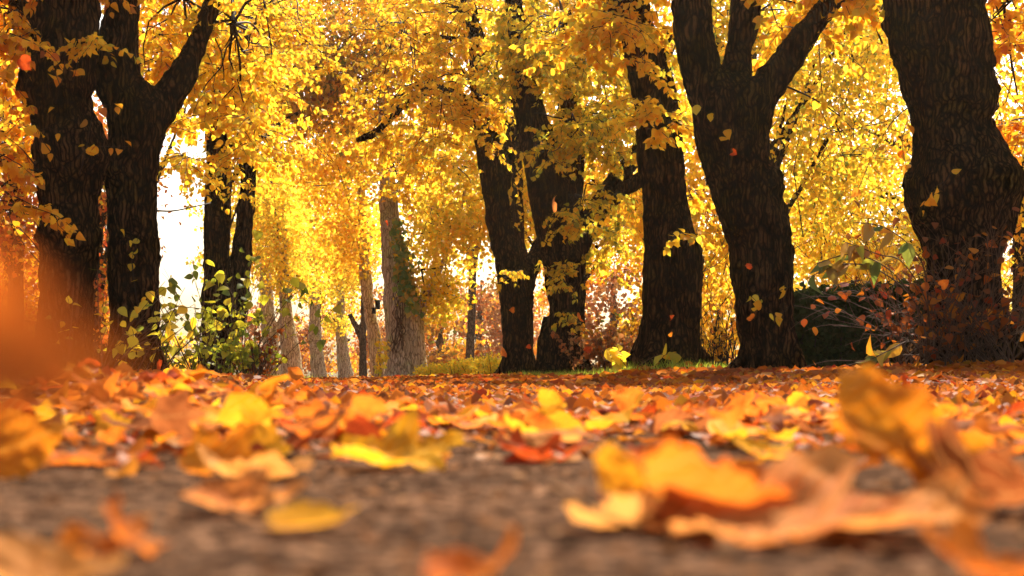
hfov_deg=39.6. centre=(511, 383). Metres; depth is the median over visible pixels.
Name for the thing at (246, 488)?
fallen leaf
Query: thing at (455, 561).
fallen leaf
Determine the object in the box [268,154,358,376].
lime tree
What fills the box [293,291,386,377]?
distant tree
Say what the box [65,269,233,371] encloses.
shrub
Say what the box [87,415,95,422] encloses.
fallen leaf
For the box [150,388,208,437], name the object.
fallen leaf
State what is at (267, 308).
lime tree
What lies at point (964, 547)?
fallen leaf
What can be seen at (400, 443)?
fallen leaf
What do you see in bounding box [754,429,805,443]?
fallen leaf
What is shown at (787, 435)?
fallen leaf
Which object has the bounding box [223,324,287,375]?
shrub
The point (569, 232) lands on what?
lime tree
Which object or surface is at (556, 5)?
golden tree
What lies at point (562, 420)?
fallen leaf
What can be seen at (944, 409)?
fallen leaf
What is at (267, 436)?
fallen leaf
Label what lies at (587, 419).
fallen leaf
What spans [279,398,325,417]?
fallen leaf
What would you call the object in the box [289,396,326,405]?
fallen leaf
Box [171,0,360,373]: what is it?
lime tree
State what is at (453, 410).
fallen leaf
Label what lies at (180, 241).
sky
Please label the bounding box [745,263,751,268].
falling leaf
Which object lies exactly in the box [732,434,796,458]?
fallen leaf
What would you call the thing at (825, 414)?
fallen leaf
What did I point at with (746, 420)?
fallen leaf
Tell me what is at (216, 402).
fallen leaf
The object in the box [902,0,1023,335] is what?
golden tree
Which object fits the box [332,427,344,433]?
fallen leaf
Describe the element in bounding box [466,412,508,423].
fallen leaf
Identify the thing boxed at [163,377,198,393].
fallen leaf
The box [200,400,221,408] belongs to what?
fallen leaf
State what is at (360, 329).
lime tree
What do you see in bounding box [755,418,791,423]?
fallen leaf
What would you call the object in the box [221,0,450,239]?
golden tree
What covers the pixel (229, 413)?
fallen leaf
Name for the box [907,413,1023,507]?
fallen leaf
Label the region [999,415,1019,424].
fallen leaf
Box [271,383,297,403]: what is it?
fallen leaf
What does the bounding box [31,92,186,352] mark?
golden tree
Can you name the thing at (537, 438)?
fallen leaf
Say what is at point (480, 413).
fallen leaf
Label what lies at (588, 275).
golden tree
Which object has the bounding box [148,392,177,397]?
fallen leaf
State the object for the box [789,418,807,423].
fallen leaf
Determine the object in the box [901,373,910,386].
fallen leaf
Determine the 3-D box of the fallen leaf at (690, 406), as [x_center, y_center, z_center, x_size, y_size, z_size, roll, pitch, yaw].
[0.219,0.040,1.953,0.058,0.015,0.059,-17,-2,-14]
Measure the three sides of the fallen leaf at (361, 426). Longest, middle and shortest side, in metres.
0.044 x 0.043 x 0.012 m
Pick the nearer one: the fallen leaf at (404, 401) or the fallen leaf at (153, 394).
the fallen leaf at (153, 394)
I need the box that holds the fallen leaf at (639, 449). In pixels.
[625,444,643,453]
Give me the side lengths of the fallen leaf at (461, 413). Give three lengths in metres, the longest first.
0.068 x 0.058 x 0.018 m
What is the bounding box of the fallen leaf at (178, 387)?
[153,383,193,398]
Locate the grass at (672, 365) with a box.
[234,358,727,378]
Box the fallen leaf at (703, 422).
[680,411,715,430]
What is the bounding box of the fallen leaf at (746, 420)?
[738,417,752,423]
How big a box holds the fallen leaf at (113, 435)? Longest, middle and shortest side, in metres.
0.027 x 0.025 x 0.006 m
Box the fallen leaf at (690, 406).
[653,403,692,416]
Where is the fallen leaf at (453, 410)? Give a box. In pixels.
[438,399,475,415]
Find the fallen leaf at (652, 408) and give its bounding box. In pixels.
[632,400,655,415]
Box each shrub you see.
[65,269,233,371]
[94,295,277,372]
[98,230,342,374]
[192,313,281,375]
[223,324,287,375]
[373,329,390,375]
[551,312,636,373]
[562,302,642,369]
[603,344,681,371]
[700,281,739,366]
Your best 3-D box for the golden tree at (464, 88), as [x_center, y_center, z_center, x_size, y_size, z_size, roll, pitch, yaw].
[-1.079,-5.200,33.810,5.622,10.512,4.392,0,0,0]
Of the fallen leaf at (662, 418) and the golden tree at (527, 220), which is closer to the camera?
the fallen leaf at (662, 418)
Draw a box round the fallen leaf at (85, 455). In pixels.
[44,444,138,465]
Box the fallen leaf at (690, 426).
[662,420,698,431]
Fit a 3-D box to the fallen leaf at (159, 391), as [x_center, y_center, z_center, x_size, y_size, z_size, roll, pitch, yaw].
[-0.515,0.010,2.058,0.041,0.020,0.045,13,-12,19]
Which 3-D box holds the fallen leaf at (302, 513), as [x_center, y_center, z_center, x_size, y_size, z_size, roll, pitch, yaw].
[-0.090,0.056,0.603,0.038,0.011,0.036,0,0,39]
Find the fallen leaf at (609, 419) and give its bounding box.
[586,391,643,429]
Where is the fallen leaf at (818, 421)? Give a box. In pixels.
[809,414,829,428]
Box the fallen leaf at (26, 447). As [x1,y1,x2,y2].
[0,419,66,478]
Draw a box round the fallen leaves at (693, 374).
[133,357,1023,385]
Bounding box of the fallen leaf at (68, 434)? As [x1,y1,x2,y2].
[62,432,78,435]
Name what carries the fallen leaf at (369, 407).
on the path
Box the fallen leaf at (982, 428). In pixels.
[958,416,1002,447]
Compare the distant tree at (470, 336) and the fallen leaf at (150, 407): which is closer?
the fallen leaf at (150, 407)
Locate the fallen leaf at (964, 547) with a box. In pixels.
[911,509,1023,575]
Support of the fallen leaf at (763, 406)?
on the path
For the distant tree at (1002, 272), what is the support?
on the ground at (941, 380)
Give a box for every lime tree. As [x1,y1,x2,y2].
[0,0,152,352]
[48,0,327,370]
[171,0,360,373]
[229,189,280,375]
[233,143,334,375]
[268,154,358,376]
[275,122,394,376]
[296,209,378,377]
[312,0,542,373]
[319,225,382,376]
[332,54,494,376]
[450,0,679,374]
[508,0,727,372]
[643,0,888,368]
[851,0,1023,363]
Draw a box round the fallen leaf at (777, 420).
[751,409,793,433]
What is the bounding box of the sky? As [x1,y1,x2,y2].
[0,0,1023,377]
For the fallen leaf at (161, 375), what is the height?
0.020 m
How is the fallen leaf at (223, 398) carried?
on the leaf crumbs at (143, 446)
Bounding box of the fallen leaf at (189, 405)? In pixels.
[186,403,199,407]
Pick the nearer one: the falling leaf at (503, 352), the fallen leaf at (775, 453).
the fallen leaf at (775, 453)
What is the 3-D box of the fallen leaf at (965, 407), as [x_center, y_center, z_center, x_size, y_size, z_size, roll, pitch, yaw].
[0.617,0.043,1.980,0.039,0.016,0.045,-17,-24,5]
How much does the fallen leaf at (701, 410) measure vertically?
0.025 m
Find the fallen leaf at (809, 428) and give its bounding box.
[796,421,832,432]
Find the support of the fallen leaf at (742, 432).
on the path
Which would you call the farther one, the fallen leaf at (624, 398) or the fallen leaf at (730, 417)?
the fallen leaf at (624, 398)
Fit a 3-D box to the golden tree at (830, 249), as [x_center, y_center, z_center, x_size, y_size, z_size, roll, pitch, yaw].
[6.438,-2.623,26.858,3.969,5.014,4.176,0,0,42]
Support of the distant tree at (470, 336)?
on the ground at (941, 380)
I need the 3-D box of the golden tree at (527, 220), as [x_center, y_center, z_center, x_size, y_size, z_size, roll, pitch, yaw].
[0.368,-3.481,29.970,3.528,7.056,3.384,0,0,-34]
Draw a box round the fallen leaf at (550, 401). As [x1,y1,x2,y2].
[512,388,566,415]
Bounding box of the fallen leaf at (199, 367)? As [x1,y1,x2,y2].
[189,364,213,380]
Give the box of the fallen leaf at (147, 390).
[130,383,164,393]
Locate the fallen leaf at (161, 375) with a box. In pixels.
[139,371,168,382]
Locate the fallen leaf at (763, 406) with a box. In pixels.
[746,391,767,411]
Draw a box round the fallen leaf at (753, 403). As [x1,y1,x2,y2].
[741,395,758,406]
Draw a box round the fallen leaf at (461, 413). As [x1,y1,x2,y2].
[434,405,474,423]
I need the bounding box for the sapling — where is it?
[808,222,930,366]
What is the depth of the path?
0.63 m
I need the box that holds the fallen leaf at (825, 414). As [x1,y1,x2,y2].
[809,410,837,422]
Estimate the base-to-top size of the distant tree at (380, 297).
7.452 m
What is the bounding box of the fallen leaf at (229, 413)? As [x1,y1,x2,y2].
[196,392,270,427]
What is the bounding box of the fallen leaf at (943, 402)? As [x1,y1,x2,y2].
[935,400,951,405]
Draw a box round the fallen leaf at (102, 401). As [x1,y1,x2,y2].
[91,392,122,412]
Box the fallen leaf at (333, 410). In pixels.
[329,406,343,411]
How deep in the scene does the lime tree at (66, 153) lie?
11.77 m
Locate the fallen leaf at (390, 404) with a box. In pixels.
[385,396,414,411]
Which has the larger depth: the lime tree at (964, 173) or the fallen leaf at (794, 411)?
the lime tree at (964, 173)
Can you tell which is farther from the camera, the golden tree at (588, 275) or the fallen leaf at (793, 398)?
the golden tree at (588, 275)
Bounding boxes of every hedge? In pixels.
[413,352,501,375]
[793,277,924,367]
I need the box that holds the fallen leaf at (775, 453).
[766,448,803,456]
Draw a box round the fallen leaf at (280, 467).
[197,445,314,477]
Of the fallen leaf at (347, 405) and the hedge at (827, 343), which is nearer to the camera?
the fallen leaf at (347, 405)
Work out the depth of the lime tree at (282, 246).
39.53 m
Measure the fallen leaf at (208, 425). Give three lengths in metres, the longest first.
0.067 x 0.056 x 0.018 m
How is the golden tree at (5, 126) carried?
on the ground at (941, 380)
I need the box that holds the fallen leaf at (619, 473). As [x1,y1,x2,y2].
[593,441,662,498]
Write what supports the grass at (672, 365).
on the ground at (941, 380)
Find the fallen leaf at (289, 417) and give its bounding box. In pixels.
[281,416,295,419]
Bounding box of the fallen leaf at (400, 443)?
[331,408,463,470]
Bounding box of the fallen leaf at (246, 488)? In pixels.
[179,465,307,510]
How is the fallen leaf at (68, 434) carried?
on the path
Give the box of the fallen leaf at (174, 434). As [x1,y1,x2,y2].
[155,422,210,442]
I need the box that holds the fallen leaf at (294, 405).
[278,391,330,411]
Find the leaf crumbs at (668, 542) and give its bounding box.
[0,402,1023,575]
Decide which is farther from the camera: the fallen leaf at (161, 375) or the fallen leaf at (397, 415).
the fallen leaf at (161, 375)
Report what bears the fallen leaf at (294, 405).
on the path
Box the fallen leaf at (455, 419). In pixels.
[441,415,475,422]
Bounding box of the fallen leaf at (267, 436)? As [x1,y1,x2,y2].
[239,422,291,455]
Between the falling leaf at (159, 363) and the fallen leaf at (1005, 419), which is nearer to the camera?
the fallen leaf at (1005, 419)
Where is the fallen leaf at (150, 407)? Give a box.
[133,403,156,417]
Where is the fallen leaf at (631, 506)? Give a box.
[563,490,660,526]
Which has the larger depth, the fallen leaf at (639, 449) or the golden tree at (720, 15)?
the golden tree at (720, 15)
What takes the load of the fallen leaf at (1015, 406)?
on the path
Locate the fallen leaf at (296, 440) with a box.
[285,408,349,449]
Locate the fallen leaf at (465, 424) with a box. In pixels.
[439,413,485,428]
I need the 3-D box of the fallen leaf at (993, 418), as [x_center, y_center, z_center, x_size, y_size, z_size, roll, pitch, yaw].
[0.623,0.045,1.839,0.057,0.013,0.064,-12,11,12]
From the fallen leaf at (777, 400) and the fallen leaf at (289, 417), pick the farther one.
the fallen leaf at (777, 400)
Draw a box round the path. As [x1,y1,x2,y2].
[0,386,1023,575]
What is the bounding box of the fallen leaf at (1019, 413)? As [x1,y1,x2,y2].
[992,411,1023,417]
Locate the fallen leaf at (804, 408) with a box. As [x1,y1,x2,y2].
[784,403,810,414]
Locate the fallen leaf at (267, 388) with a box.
[259,374,289,404]
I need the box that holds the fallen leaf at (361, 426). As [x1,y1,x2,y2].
[337,413,383,448]
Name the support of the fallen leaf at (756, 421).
on the path
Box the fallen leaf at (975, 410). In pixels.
[957,391,990,415]
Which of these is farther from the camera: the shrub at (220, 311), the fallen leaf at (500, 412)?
the shrub at (220, 311)
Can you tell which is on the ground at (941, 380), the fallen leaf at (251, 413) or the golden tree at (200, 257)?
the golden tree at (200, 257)
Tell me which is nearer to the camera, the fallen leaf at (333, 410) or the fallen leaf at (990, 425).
the fallen leaf at (990, 425)
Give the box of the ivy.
[389,218,425,352]
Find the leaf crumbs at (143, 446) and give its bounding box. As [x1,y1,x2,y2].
[13,392,1023,477]
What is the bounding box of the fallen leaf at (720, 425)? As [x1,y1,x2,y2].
[707,419,760,434]
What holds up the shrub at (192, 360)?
on the ground at (941, 380)
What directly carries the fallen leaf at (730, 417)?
on the path
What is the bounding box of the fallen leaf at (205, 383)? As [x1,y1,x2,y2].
[194,379,222,394]
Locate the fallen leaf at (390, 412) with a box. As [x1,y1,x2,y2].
[371,409,393,420]
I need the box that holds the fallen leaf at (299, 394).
[276,387,306,400]
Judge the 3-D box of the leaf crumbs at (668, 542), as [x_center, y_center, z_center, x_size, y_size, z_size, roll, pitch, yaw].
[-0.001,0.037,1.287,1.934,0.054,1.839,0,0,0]
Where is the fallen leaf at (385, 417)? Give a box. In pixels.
[350,403,389,427]
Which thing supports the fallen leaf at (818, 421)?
on the path
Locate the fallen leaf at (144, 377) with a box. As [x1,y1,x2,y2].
[121,372,149,388]
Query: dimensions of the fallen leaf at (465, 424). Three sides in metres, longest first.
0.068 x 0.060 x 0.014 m
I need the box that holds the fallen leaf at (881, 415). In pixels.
[828,364,991,486]
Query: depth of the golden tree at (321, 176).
30.82 m
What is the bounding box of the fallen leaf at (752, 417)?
[742,406,771,420]
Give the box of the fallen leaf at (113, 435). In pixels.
[97,427,124,442]
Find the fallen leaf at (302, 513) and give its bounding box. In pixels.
[265,498,360,528]
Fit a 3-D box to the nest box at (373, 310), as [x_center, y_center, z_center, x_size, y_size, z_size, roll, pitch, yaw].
[-3.439,-1.819,35.432,0.112,0.151,0.126,0,0,0]
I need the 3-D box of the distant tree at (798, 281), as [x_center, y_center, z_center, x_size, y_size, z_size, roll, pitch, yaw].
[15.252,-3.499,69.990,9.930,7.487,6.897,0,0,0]
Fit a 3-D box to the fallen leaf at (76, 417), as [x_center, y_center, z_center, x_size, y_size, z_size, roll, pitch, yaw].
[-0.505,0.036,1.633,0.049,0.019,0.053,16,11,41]
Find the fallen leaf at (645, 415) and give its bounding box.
[631,412,653,420]
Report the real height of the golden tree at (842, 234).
4.792 m
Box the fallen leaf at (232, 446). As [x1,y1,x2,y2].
[177,424,267,474]
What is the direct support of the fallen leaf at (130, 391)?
on the path
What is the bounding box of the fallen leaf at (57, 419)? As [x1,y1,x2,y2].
[41,412,75,432]
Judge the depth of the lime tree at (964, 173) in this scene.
11.68 m
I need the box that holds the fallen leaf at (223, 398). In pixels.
[219,393,227,405]
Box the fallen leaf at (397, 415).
[381,411,439,434]
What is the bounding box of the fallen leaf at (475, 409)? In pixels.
[451,404,478,417]
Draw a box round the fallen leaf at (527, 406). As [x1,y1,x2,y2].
[523,401,560,418]
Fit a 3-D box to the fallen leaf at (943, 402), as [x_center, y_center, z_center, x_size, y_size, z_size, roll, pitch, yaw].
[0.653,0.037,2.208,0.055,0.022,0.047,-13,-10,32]
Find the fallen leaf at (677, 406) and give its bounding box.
[665,403,696,416]
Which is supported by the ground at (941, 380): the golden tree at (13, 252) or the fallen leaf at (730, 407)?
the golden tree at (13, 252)
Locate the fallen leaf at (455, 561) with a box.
[422,526,516,575]
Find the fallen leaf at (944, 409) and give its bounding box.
[936,402,962,415]
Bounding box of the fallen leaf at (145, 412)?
[134,406,149,415]
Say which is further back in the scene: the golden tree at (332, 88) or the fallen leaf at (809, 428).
the golden tree at (332, 88)
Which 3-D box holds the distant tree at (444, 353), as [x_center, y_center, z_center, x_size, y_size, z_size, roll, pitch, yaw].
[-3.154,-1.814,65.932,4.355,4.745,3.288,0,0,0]
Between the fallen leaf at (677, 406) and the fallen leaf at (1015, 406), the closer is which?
the fallen leaf at (1015, 406)
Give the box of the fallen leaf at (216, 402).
[212,397,221,405]
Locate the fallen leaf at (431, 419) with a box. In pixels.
[418,408,441,424]
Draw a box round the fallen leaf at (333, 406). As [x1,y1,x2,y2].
[330,402,336,409]
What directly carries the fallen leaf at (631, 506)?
on the path
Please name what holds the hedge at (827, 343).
on the ground at (941, 380)
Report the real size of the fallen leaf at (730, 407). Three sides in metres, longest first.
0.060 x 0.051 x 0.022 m
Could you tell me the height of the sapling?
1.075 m
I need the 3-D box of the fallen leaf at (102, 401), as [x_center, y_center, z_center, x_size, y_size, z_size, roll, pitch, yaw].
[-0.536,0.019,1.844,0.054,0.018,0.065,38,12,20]
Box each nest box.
[371,307,375,313]
[374,300,380,308]
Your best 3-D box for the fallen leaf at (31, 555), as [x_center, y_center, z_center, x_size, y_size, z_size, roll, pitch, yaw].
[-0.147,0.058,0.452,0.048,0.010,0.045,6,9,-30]
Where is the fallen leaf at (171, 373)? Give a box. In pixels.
[166,369,183,379]
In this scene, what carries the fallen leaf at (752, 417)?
on the path
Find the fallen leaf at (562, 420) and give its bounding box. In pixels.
[547,411,591,432]
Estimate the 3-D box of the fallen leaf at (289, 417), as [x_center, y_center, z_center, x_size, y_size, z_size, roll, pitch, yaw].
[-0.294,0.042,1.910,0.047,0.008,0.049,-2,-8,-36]
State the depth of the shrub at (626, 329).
18.13 m
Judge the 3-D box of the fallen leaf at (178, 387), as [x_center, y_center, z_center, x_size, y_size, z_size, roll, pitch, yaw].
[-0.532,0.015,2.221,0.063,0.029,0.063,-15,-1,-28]
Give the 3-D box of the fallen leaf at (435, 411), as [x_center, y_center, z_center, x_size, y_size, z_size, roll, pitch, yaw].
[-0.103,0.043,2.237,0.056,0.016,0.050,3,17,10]
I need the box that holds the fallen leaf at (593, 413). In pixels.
[571,410,603,418]
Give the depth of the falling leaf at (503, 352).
10.99 m
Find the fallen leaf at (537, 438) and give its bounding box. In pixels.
[508,427,595,451]
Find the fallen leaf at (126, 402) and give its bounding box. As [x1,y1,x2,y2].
[113,390,157,408]
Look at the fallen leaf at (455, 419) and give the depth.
1.87 m
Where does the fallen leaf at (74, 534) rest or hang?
on the path
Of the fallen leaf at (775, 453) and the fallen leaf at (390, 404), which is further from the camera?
the fallen leaf at (390, 404)
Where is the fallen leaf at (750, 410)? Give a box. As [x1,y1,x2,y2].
[721,388,764,421]
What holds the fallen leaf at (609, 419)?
on the path
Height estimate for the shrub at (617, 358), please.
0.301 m
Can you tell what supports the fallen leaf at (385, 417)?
on the path
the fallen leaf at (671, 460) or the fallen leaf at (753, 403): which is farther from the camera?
the fallen leaf at (753, 403)
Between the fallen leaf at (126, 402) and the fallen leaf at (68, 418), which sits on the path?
the fallen leaf at (126, 402)
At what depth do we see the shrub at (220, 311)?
16.08 m
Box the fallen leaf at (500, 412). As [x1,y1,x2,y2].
[490,406,513,415]
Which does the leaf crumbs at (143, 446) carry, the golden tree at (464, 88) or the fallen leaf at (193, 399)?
the fallen leaf at (193, 399)
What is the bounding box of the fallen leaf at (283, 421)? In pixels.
[281,419,298,430]
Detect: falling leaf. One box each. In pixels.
[0,254,130,421]
[17,54,30,69]
[157,359,161,369]
[287,367,304,380]
[500,347,506,356]
[552,196,556,211]
[584,346,591,353]
[730,148,736,155]
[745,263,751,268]
[747,313,754,320]
[938,279,948,289]
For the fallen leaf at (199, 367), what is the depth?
2.30 m
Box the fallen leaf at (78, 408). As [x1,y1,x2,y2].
[68,398,91,416]
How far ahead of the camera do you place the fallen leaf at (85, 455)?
1.11 m
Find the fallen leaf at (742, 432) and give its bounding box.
[711,423,746,440]
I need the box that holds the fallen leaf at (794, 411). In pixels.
[785,407,814,423]
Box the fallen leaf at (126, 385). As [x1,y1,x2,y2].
[123,382,147,387]
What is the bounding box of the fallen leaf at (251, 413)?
[225,402,283,437]
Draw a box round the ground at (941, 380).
[652,368,1023,387]
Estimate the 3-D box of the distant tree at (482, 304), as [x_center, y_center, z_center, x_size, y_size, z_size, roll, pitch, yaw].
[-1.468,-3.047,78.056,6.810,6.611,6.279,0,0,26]
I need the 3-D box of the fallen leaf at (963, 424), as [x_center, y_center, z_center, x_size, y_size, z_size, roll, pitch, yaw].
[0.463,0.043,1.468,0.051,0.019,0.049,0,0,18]
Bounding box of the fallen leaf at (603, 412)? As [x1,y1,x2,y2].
[595,408,617,415]
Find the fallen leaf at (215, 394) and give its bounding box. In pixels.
[204,386,233,396]
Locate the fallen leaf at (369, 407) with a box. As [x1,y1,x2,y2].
[341,395,386,425]
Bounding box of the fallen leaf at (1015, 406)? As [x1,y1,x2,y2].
[998,401,1023,422]
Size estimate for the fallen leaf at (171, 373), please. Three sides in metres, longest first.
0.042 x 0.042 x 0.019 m
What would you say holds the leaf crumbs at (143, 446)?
on the path
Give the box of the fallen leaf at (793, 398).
[787,391,810,405]
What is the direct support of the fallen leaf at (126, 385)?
on the path
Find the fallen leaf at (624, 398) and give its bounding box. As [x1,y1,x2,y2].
[609,387,643,410]
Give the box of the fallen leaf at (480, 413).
[475,410,493,416]
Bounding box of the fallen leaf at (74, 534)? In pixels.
[56,520,130,556]
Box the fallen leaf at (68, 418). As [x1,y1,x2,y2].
[39,415,74,422]
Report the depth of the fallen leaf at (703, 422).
1.62 m
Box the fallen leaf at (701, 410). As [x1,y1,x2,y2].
[683,403,719,415]
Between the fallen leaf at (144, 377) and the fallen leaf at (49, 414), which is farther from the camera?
the fallen leaf at (144, 377)
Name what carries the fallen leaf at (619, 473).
on the path
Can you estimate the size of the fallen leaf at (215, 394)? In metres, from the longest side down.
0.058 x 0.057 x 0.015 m
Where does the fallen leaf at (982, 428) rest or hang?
on the path
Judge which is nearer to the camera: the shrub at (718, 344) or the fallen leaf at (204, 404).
the fallen leaf at (204, 404)
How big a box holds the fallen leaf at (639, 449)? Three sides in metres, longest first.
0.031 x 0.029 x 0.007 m
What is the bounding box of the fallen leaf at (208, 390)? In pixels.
[192,384,225,393]
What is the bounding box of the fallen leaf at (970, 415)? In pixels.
[965,412,972,419]
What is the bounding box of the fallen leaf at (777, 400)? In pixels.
[752,393,788,409]
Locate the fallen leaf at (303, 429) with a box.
[275,412,338,437]
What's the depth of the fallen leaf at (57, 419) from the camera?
1.41 m
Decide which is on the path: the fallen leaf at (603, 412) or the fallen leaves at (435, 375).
the fallen leaf at (603, 412)
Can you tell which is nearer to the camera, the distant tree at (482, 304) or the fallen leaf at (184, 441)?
the fallen leaf at (184, 441)
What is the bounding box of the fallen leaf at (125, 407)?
[122,399,149,410]
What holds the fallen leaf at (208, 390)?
on the path
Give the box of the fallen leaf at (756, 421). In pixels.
[744,409,762,426]
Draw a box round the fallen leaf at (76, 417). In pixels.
[52,410,89,422]
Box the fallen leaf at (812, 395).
[808,391,838,409]
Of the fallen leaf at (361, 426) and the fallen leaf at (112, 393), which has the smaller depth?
the fallen leaf at (361, 426)
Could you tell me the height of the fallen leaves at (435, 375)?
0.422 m
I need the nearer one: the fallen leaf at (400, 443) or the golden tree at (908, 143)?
the fallen leaf at (400, 443)
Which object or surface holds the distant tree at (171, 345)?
on the ground at (941, 380)
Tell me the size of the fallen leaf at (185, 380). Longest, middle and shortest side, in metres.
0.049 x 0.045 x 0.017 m
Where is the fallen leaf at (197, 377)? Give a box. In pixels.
[180,369,205,381]
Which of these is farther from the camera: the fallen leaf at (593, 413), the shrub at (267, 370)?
the shrub at (267, 370)
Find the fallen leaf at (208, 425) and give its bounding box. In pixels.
[190,420,222,428]
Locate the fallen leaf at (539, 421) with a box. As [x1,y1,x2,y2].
[506,410,554,432]
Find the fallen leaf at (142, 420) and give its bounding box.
[102,411,158,432]
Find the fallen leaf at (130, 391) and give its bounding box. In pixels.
[115,382,146,400]
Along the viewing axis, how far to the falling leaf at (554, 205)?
9.47 m
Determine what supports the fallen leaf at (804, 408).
on the path
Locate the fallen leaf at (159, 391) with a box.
[141,380,170,395]
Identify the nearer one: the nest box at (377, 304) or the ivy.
the ivy
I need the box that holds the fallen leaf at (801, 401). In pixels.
[768,394,807,423]
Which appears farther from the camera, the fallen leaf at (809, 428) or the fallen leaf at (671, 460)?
the fallen leaf at (809, 428)
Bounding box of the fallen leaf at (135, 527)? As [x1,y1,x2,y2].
[104,492,170,555]
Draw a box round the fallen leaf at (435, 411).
[428,405,458,416]
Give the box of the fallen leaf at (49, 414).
[43,410,68,426]
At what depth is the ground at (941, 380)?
7.50 m
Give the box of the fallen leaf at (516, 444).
[486,421,588,460]
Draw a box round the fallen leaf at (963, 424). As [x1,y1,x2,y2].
[942,416,975,429]
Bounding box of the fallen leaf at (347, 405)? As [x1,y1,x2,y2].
[329,398,351,413]
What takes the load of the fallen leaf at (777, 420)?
on the fallen leaf at (774, 437)
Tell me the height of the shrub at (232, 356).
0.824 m
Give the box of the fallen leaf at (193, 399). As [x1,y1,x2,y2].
[189,395,213,405]
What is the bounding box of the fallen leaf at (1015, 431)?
[990,423,1023,439]
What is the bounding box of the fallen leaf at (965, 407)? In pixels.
[950,404,968,417]
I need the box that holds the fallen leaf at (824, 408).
[816,404,837,413]
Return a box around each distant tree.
[161,332,245,370]
[230,174,402,327]
[233,302,336,376]
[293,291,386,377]
[349,283,446,376]
[398,105,505,359]
[424,273,541,363]
[424,299,489,365]
[483,250,596,359]
[548,258,642,371]
[617,272,733,362]
[728,239,856,361]
[914,257,1012,312]
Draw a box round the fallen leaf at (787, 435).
[759,421,798,439]
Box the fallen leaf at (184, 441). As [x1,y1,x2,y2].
[177,431,218,445]
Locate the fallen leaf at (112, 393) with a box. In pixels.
[110,388,120,397]
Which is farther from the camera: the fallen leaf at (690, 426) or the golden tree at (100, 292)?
the golden tree at (100, 292)
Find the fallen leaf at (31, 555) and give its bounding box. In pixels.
[0,529,125,575]
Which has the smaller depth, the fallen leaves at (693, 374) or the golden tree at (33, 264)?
the fallen leaves at (693, 374)
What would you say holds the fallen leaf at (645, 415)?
on the path
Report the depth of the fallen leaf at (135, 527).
0.53 m
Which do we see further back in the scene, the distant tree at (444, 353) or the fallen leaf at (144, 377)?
the distant tree at (444, 353)
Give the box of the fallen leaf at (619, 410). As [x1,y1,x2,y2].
[612,406,637,413]
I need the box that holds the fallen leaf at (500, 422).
[486,410,523,427]
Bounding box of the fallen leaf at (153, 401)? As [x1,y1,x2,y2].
[150,397,156,403]
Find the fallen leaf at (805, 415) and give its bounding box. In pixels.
[792,412,821,420]
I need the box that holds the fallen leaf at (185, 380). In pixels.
[176,376,194,387]
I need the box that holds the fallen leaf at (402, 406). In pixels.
[396,403,417,410]
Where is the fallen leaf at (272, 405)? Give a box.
[267,403,290,407]
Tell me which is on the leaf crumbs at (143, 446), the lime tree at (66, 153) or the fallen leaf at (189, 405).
the fallen leaf at (189, 405)
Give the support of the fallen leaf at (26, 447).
on the path
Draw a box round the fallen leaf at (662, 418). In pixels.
[649,408,707,434]
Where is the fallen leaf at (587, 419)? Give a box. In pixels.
[579,418,592,426]
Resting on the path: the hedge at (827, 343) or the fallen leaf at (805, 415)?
the fallen leaf at (805, 415)
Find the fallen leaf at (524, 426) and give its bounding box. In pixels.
[504,411,538,431]
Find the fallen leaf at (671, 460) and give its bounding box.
[626,434,794,504]
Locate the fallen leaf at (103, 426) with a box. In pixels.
[93,408,131,432]
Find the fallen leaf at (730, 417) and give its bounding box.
[705,395,744,431]
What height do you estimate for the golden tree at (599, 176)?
8.033 m
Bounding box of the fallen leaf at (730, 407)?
[720,406,743,419]
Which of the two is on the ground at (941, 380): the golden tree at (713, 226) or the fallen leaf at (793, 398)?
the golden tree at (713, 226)
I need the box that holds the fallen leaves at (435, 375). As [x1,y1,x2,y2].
[322,372,567,377]
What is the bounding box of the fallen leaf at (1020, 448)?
[1012,443,1023,451]
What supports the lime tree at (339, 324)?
on the ground at (941, 380)
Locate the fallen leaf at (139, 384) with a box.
[129,380,141,400]
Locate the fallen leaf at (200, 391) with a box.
[172,387,207,394]
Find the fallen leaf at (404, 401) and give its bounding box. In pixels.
[395,399,420,408]
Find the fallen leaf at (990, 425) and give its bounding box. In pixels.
[968,422,999,429]
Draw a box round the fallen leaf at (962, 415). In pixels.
[956,409,966,419]
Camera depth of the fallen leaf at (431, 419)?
1.96 m
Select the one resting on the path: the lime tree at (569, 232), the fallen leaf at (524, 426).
the fallen leaf at (524, 426)
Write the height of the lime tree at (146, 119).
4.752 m
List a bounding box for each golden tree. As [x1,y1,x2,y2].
[0,18,96,219]
[0,60,107,274]
[3,216,109,334]
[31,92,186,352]
[102,0,243,183]
[181,162,259,297]
[206,0,332,185]
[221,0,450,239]
[231,86,408,225]
[262,0,525,257]
[362,0,548,254]
[446,75,609,267]
[478,0,608,121]
[511,3,710,284]
[527,163,696,292]
[611,66,803,363]
[656,0,805,107]
[695,192,925,304]
[723,0,911,250]
[778,5,1005,277]
[780,117,925,289]
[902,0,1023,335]
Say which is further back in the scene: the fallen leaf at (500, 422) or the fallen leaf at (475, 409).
the fallen leaf at (475, 409)
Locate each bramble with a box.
[792,199,1023,367]
[833,213,991,364]
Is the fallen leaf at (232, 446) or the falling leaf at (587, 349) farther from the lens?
the falling leaf at (587, 349)
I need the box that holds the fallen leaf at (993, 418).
[972,412,1016,422]
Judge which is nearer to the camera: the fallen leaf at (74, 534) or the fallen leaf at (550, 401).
the fallen leaf at (74, 534)

